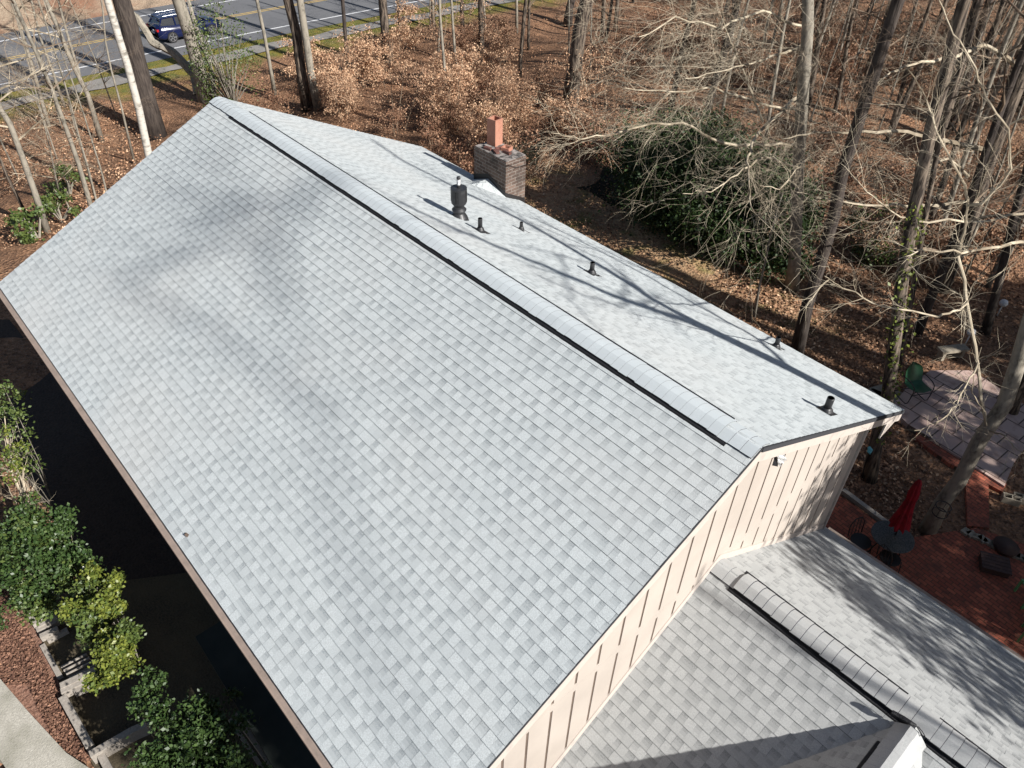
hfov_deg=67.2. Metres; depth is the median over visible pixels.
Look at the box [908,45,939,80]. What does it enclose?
beech sapling
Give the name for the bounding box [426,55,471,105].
beech sapling
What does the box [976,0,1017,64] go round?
woodland tree
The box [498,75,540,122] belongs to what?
beech sapling
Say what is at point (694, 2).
woodland tree
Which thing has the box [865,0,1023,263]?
woodland tree
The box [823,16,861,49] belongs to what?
beech sapling
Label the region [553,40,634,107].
beech sapling
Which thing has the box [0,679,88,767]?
driveway
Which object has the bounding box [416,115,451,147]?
beech sapling
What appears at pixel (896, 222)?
beech sapling
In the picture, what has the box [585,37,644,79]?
beech sapling
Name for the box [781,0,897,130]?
woodland tree
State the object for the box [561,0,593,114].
pine tree
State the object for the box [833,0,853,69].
woodland tree
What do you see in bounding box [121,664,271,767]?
camellia
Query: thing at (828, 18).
woodland tree
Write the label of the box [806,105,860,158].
beech sapling
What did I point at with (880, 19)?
woodland tree
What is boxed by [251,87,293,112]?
beech sapling
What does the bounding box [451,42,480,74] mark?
beech sapling
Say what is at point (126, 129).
slender tree
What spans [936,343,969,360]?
stone bench
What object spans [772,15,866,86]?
beech sapling
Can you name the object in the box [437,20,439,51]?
woodland tree
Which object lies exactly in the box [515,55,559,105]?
beech sapling
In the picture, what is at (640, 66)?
beech sapling
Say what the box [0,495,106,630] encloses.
camellia
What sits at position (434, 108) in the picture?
beech sapling
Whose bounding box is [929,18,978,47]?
beech sapling
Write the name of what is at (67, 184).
rhododendron
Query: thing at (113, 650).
camellia
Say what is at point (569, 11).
woodland tree
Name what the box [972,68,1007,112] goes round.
beech sapling
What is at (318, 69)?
beech sapling
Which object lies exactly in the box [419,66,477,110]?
beech sapling
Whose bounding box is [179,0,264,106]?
shrub
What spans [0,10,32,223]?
slender tree
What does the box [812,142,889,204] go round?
beech sapling
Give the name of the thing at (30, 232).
rhododendron
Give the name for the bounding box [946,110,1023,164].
beech sapling
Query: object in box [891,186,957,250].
beech sapling
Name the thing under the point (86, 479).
garden bed
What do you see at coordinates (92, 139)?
woodland tree
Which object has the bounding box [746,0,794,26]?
beech sapling
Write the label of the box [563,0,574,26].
dark tree
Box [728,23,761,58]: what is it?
beech sapling
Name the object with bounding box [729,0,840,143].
woodland tree
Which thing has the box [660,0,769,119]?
woodland tree
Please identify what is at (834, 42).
beech sapling
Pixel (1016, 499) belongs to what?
concrete blocks
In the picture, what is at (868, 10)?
woodland tree
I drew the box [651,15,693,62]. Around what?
beech sapling
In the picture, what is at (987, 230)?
beech sapling
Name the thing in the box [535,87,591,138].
beech sapling
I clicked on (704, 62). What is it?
beech sapling
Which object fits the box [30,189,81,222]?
rhododendron
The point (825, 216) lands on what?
beech sapling
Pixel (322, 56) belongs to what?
beech sapling
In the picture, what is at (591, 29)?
woodland tree
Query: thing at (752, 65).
beech sapling
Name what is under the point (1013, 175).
beech sapling
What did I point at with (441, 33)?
woodland tree
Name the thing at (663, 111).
evergreen thicket
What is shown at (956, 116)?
woodland tree
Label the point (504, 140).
beech sapling
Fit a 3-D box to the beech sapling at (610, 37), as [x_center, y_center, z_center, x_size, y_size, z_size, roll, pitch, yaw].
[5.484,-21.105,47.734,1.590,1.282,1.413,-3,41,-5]
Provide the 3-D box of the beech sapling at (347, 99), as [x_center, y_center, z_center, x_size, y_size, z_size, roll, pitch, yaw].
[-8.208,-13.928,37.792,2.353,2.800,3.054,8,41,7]
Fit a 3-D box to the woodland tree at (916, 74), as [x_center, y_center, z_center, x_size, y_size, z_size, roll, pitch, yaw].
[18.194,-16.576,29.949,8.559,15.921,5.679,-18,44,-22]
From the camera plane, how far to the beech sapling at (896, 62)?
40.54 m
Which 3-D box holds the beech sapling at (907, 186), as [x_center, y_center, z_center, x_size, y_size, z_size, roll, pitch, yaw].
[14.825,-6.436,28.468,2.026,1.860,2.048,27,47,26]
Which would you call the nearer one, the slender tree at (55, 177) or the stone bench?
the stone bench
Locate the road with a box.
[0,0,459,93]
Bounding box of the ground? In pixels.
[0,0,1023,767]
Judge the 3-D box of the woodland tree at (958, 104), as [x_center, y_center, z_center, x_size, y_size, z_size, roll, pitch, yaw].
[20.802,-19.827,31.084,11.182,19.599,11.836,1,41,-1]
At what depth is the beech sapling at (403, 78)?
36.48 m
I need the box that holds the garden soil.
[36,573,266,767]
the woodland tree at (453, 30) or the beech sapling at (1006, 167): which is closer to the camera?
the beech sapling at (1006, 167)
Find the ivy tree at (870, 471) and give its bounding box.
[861,0,970,484]
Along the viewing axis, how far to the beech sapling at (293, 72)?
44.18 m
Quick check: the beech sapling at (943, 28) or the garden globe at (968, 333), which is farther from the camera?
the beech sapling at (943, 28)
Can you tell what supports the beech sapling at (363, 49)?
on the ground
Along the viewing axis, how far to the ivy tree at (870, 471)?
15.54 m
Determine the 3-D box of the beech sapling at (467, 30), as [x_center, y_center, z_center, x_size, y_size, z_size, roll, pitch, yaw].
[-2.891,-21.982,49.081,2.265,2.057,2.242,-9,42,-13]
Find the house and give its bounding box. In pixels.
[0,97,1023,767]
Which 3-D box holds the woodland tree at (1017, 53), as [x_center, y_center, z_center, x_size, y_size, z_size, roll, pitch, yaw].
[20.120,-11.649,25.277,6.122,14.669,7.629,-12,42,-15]
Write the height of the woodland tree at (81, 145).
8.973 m
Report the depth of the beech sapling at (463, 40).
48.67 m
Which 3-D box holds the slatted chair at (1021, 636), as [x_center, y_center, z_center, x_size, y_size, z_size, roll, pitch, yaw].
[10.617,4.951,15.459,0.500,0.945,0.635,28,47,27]
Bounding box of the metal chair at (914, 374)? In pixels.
[895,362,934,403]
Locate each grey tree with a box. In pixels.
[0,2,93,233]
[296,0,322,111]
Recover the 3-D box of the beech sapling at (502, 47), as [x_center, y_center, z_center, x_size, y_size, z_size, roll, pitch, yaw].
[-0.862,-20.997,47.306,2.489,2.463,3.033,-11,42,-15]
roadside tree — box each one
[396,0,402,42]
[431,0,435,28]
[460,0,464,35]
[515,0,517,32]
[613,0,618,31]
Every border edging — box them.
[841,488,886,520]
[960,527,1023,562]
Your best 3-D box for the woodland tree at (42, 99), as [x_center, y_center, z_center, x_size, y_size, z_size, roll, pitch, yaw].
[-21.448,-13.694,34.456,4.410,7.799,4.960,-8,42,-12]
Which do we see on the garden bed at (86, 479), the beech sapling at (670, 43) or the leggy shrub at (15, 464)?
the leggy shrub at (15, 464)
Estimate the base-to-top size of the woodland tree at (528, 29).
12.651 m
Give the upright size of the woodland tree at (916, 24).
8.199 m
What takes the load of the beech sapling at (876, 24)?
on the ground
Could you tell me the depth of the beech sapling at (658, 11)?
48.85 m
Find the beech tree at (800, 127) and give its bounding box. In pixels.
[499,0,923,330]
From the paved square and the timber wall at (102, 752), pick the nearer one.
the timber wall at (102, 752)
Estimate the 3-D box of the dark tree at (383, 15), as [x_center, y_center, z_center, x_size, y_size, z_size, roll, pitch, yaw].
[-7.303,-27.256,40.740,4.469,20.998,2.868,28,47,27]
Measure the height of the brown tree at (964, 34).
20.108 m
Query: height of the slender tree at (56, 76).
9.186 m
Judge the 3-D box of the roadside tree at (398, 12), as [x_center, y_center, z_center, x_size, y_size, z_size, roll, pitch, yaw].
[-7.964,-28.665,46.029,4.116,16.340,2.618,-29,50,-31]
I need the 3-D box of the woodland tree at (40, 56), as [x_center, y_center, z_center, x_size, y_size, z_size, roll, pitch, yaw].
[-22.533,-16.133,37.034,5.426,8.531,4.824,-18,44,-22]
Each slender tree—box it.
[0,0,124,199]
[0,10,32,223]
[0,45,105,201]
[1,0,104,142]
[5,0,65,107]
[55,0,135,163]
[731,179,824,318]
[891,0,1023,370]
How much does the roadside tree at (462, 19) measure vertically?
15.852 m
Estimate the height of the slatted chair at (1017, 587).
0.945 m
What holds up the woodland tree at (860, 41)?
on the ground
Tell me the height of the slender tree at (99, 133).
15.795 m
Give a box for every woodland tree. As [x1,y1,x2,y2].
[0,0,76,125]
[0,0,120,206]
[0,0,136,201]
[0,42,35,178]
[1,0,83,126]
[1,0,151,191]
[1,1,77,158]
[26,0,103,96]
[53,1,125,118]
[395,0,462,93]
[426,0,430,33]
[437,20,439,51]
[450,0,458,67]
[483,0,485,30]
[518,0,546,79]
[527,0,532,49]
[554,0,636,83]
[568,0,598,54]
[594,0,612,68]
[600,0,605,37]
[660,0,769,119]
[668,0,723,109]
[714,0,730,55]
[719,0,794,121]
[726,28,734,73]
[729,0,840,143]
[761,0,774,45]
[767,0,782,60]
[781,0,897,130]
[787,0,846,98]
[791,0,882,121]
[794,0,872,116]
[798,0,1000,113]
[806,0,1023,336]
[825,0,923,116]
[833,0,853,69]
[834,0,951,102]
[839,0,923,74]
[843,0,955,130]
[854,0,925,101]
[855,0,1021,175]
[859,24,1009,194]
[861,0,872,28]
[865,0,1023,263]
[869,0,981,142]
[876,0,954,136]
[894,0,952,68]
[895,0,1015,95]
[900,2,915,54]
[903,0,1023,274]
[912,0,1023,259]
[917,0,1022,66]
[918,0,1006,130]
[921,0,1023,147]
[927,18,951,74]
[940,0,1023,120]
[947,126,1023,273]
[957,0,1023,193]
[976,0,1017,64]
[977,10,1023,112]
[978,21,1023,254]
[985,205,1023,287]
[986,4,1023,218]
[989,3,1023,98]
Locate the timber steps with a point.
(51, 632)
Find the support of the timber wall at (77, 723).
on the garden soil
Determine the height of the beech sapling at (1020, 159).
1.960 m
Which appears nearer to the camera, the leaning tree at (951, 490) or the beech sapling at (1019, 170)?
the leaning tree at (951, 490)
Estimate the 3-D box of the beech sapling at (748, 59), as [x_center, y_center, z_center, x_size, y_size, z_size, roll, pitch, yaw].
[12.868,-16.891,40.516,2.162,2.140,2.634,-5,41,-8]
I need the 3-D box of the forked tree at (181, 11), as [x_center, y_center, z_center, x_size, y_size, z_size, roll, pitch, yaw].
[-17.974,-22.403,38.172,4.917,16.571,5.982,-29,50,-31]
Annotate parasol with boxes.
[888,479,921,534]
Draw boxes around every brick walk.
[913,432,1005,493]
[964,469,988,529]
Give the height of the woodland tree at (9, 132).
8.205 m
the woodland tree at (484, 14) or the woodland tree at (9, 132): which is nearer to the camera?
the woodland tree at (9, 132)
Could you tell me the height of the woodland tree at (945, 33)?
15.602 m
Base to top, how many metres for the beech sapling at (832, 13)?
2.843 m
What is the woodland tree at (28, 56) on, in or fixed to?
on the ground
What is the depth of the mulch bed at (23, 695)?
13.92 m
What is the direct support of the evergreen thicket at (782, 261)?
on the ground
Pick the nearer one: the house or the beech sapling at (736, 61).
the house
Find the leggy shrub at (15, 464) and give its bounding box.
[0,378,55,517]
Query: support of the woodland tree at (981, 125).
on the ground
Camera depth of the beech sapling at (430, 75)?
37.73 m
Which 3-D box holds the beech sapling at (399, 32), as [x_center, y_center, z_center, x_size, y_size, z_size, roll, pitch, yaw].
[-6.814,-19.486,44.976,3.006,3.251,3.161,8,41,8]
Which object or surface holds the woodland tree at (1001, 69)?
on the ground
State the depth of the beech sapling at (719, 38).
41.44 m
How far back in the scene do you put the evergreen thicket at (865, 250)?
26.64 m
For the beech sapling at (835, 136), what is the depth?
31.98 m
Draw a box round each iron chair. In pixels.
[847,516,871,553]
[875,544,901,572]
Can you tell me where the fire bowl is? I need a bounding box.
[993,536,1019,556]
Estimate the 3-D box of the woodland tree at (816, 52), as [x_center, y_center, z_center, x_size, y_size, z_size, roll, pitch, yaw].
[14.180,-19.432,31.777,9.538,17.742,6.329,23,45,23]
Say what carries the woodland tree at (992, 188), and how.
on the ground
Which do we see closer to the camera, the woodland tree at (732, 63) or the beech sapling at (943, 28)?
the woodland tree at (732, 63)
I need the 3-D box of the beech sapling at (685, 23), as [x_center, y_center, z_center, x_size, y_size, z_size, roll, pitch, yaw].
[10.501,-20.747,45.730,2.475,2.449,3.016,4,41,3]
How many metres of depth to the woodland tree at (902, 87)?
32.03 m
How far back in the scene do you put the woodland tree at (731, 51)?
40.95 m
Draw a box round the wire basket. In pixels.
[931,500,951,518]
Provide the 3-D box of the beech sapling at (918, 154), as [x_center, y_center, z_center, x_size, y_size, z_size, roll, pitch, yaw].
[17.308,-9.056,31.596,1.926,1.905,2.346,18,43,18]
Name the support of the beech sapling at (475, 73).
on the ground
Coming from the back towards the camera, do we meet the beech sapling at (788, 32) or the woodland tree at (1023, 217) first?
the beech sapling at (788, 32)
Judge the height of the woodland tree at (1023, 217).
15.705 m
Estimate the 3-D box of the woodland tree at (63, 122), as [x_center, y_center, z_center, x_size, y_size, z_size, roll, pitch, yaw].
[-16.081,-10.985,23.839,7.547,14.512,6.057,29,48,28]
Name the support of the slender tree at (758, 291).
on the ground
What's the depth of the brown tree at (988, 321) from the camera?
22.79 m
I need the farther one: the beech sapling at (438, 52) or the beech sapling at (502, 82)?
the beech sapling at (438, 52)
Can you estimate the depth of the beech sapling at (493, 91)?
34.62 m
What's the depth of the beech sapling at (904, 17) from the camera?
43.58 m
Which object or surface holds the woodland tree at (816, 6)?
on the ground
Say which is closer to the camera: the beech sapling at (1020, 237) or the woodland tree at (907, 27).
the beech sapling at (1020, 237)
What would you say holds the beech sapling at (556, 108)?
on the ground
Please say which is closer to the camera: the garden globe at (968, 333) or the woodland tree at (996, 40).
the garden globe at (968, 333)
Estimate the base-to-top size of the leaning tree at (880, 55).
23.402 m
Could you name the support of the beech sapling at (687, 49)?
on the ground
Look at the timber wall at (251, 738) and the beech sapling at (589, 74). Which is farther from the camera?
the beech sapling at (589, 74)
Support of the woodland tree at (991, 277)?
on the ground
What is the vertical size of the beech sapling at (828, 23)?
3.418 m
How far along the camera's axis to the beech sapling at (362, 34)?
43.36 m
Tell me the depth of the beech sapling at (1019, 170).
31.36 m
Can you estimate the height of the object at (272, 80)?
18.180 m
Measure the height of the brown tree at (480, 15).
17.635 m
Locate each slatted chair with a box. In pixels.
[1013,579,1023,608]
[1016,623,1023,642]
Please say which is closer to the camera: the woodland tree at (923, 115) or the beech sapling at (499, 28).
the woodland tree at (923, 115)
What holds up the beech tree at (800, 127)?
on the ground
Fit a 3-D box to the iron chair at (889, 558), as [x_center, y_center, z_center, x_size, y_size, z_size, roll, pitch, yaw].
[8.198,3.777,16.748,0.505,0.932,0.449,-14,43,-17]
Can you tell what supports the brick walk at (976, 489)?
on the ground
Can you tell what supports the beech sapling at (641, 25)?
on the ground
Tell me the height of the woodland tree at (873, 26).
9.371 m
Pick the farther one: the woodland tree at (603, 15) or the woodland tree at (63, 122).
the woodland tree at (603, 15)
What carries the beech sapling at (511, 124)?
on the ground
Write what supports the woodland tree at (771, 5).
on the ground
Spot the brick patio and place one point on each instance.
(943, 568)
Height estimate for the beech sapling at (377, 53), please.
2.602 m
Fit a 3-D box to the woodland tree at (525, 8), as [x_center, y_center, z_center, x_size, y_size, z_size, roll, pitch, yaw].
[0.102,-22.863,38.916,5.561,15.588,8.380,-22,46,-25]
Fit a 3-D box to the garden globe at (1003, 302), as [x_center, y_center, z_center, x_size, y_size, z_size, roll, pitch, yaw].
[15.648,-2.428,24.673,0.258,0.620,0.258,-29,50,-31]
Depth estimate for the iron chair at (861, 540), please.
17.10 m
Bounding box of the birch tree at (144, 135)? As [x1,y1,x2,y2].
[104,0,151,157]
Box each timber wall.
[40,643,95,750]
[88,719,155,767]
[228,713,272,767]
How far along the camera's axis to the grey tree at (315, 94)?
39.51 m
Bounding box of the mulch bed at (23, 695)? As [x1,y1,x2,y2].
[0,585,89,760]
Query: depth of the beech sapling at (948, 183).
30.20 m
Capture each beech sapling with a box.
[234,91,273,109]
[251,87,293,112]
[275,32,324,82]
[305,39,363,98]
[308,66,357,112]
[314,59,330,93]
[317,65,363,114]
[318,66,359,108]
[318,67,363,114]
[319,17,382,89]
[323,71,372,121]
[346,32,393,84]
[355,44,438,131]
[356,38,398,86]
[371,16,418,81]
[373,34,408,61]
[376,102,409,135]
[388,0,434,51]
[408,80,430,109]
[409,59,457,121]
[412,0,469,54]
[415,87,465,132]
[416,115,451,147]
[419,40,454,76]
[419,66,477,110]
[420,57,478,130]
[423,132,485,173]
[425,39,487,98]
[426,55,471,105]
[435,94,469,134]
[436,0,504,45]
[447,21,481,47]
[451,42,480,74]
[454,44,494,88]
[454,70,516,136]
[455,33,482,53]
[461,95,516,138]
[468,73,497,107]
[468,94,518,147]
[470,104,525,146]
[473,44,522,89]
[475,126,543,163]
[480,16,520,63]
[484,13,516,48]
[487,64,530,106]
[487,72,515,101]
[487,95,526,142]
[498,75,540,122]
[507,134,578,184]
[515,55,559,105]
[527,107,567,141]
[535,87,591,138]
[537,94,579,135]
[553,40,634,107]
[555,107,583,137]
[558,93,623,152]
[569,120,613,166]
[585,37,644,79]
[588,32,613,52]
[609,20,639,48]
[623,49,646,74]
[629,19,666,51]
[636,44,685,82]
[643,4,682,35]
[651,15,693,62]
[653,4,697,48]
[666,24,721,64]
[671,8,707,47]
[676,35,709,62]
[689,42,724,82]
[691,23,723,58]
[695,20,747,63]
[710,49,742,84]
[714,14,757,48]
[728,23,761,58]
[735,37,772,81]
[736,39,776,83]
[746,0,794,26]
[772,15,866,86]
[772,16,799,37]
[781,1,856,46]
[789,0,821,16]
[798,1,853,30]
[805,112,864,167]
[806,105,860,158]
[806,136,839,161]
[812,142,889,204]
[813,28,834,49]
[813,200,855,235]
[817,41,864,108]
[821,24,858,55]
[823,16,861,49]
[824,29,854,56]
[828,43,857,68]
[834,94,891,146]
[837,25,865,48]
[848,201,926,270]
[850,14,880,58]
[857,0,938,48]
[858,208,892,239]
[869,14,881,38]
[871,209,942,257]
[876,157,935,208]
[879,7,935,50]
[880,44,918,87]
[885,178,933,217]
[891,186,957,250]
[901,188,960,234]
[903,0,983,45]
[907,138,960,180]
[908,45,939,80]
[911,72,933,106]
[914,207,970,276]
[919,180,1023,248]
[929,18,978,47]
[932,186,1022,248]
[935,144,977,194]
[943,228,985,258]
[945,139,1022,193]
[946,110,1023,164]
[953,207,1008,252]
[968,216,1023,280]
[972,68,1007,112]
[997,143,1023,189]
[1000,146,1023,183]
[1000,154,1021,198]
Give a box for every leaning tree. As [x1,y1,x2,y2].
[785,0,971,353]
[791,0,1023,535]
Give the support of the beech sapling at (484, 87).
on the ground
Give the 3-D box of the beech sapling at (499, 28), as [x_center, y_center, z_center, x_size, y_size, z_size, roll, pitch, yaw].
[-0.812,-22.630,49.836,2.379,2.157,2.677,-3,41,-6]
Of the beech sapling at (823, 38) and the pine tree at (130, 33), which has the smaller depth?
the pine tree at (130, 33)
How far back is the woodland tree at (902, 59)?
33.53 m
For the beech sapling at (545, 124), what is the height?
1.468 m
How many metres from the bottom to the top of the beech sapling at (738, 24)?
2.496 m
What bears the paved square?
on the ground
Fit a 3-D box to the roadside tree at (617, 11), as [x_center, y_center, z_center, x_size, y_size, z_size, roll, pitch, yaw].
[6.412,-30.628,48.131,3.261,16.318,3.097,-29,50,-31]
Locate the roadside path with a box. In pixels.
[1,0,518,108]
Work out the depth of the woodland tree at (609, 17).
42.66 m
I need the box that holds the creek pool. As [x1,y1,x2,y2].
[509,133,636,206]
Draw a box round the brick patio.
[826,496,1023,656]
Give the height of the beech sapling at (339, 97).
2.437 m
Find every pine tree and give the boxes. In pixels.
[112,0,166,140]
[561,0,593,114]
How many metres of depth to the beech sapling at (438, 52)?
43.92 m
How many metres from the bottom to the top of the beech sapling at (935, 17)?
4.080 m
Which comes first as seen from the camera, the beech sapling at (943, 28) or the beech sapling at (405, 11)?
the beech sapling at (943, 28)
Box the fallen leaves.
[0,1,1023,536]
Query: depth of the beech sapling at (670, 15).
45.30 m
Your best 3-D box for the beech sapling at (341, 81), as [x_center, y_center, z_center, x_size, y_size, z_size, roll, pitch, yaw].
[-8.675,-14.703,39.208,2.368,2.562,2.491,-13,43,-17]
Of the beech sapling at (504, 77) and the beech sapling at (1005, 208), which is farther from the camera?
the beech sapling at (504, 77)
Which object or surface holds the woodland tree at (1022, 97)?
on the ground
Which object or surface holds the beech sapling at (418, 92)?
on the ground
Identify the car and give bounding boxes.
[146,9,221,42]
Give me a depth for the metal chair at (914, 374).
21.06 m
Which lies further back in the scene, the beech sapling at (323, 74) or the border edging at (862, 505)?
the beech sapling at (323, 74)
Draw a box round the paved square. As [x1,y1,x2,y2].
[894,370,1023,487]
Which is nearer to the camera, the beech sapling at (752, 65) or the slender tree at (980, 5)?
the slender tree at (980, 5)
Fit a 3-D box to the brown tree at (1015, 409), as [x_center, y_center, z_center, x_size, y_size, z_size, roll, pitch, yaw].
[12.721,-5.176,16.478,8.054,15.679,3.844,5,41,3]
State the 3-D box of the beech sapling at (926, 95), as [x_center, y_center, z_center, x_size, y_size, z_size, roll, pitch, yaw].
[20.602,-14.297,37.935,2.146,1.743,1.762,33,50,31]
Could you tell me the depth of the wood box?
17.01 m
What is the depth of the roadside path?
49.33 m
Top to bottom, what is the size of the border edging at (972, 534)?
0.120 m
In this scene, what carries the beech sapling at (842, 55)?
on the ground
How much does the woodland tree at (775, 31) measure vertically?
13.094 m
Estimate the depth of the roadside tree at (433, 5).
53.52 m
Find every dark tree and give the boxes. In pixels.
[341,0,349,77]
[378,0,392,70]
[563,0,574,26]
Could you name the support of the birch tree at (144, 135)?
on the ground
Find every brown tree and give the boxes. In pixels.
[283,0,312,111]
[478,0,484,53]
[887,0,978,264]
[938,2,972,130]
[967,0,1023,414]
[980,167,1023,335]
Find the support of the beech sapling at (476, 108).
on the ground
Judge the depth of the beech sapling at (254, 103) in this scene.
36.94 m
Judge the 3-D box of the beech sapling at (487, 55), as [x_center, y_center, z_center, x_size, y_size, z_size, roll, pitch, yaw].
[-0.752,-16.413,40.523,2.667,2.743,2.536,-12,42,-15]
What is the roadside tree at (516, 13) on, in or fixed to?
on the ground
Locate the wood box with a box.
[978,550,1011,578]
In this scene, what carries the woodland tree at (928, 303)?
on the ground
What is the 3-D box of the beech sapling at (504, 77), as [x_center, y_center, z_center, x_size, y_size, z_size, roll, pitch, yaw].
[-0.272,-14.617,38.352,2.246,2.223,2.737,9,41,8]
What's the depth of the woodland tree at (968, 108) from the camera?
24.23 m
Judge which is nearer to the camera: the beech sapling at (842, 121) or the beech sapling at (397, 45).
the beech sapling at (842, 121)
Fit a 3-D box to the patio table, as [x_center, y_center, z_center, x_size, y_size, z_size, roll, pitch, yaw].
[8.326,3.608,17.108,0.897,0.728,0.897,-29,50,-31]
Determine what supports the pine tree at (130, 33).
on the ground
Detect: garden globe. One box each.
[965,329,975,344]
[996,299,1007,315]
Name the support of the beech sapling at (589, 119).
on the ground
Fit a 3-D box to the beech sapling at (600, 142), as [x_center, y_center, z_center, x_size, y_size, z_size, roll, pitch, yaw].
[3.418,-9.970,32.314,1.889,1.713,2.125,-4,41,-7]
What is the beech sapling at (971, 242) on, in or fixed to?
on the ground
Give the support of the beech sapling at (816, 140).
on the ground
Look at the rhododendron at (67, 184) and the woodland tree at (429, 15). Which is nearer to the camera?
the rhododendron at (67, 184)
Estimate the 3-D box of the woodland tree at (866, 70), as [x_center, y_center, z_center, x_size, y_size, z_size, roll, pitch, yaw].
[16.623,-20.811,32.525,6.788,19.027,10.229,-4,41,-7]
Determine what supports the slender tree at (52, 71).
on the ground
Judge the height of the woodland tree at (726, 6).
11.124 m
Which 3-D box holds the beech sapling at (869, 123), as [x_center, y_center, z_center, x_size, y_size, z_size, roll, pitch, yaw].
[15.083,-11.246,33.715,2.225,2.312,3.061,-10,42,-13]
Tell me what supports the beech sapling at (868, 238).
on the ground
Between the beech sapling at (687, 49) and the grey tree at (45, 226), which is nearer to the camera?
the grey tree at (45, 226)
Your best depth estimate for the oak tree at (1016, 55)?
32.62 m
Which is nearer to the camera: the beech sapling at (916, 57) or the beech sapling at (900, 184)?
the beech sapling at (900, 184)
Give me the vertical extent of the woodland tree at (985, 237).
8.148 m
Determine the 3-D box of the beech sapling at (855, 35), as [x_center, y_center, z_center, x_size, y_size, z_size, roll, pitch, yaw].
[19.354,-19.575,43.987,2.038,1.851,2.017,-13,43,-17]
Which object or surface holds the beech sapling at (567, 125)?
on the ground
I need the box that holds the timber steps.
[29,608,96,697]
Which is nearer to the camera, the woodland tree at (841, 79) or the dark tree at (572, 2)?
the woodland tree at (841, 79)
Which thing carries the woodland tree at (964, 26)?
on the ground
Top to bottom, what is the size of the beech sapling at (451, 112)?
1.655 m
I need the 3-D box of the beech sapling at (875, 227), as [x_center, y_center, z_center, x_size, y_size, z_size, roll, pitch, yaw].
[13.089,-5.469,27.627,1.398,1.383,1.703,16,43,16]
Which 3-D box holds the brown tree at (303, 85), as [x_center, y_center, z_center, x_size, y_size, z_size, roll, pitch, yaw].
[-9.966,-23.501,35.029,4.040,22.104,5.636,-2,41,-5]
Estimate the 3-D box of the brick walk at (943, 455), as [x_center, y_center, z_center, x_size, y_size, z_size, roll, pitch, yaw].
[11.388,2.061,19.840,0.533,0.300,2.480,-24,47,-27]
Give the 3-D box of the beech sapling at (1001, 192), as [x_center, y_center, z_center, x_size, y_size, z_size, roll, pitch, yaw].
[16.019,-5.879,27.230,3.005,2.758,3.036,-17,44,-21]
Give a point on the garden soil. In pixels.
(174, 615)
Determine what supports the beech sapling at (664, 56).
on the ground
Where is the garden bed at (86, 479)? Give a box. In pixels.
[0,319,186,579]
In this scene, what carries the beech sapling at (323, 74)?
on the ground
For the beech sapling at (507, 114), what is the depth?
33.31 m
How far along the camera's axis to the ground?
34.31 m
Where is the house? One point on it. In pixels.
(422, 457)
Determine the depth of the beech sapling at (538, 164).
30.14 m
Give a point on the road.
(320, 13)
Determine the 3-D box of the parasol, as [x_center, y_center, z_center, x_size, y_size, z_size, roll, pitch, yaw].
[8.414,2.913,16.596,0.428,2.447,0.428,18,43,18]
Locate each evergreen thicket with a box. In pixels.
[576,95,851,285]
[577,96,754,199]
[707,172,826,284]
[842,194,902,273]
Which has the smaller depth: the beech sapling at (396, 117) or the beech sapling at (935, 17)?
the beech sapling at (396, 117)
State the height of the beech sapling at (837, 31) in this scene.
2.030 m
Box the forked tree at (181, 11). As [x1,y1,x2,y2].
[134,0,224,102]
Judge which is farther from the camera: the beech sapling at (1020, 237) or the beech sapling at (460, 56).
the beech sapling at (460, 56)
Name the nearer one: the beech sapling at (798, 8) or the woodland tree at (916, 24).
the woodland tree at (916, 24)
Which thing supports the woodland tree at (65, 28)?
on the ground
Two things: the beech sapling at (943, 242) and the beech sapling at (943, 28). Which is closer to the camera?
the beech sapling at (943, 242)
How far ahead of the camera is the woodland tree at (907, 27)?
42.97 m
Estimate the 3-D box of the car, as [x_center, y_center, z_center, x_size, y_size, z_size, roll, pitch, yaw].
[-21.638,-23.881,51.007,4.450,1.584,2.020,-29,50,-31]
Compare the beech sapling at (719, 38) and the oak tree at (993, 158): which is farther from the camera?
the beech sapling at (719, 38)
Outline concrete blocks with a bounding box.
[1000,492,1023,506]
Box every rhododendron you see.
[3,201,49,243]
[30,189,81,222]
[42,161,88,196]
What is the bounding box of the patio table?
[867,520,914,566]
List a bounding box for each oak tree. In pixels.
[727,0,1023,302]
[1000,36,1023,157]
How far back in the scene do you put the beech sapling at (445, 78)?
35.79 m
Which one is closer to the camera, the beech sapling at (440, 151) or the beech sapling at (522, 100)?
the beech sapling at (440, 151)
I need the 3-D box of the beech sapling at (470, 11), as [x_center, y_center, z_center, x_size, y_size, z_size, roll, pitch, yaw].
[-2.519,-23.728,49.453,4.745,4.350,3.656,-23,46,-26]
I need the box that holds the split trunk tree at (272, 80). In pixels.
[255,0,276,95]
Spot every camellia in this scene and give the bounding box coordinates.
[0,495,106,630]
[54,559,146,695]
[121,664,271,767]
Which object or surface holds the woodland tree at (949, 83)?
on the ground
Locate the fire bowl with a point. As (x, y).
(1005, 546)

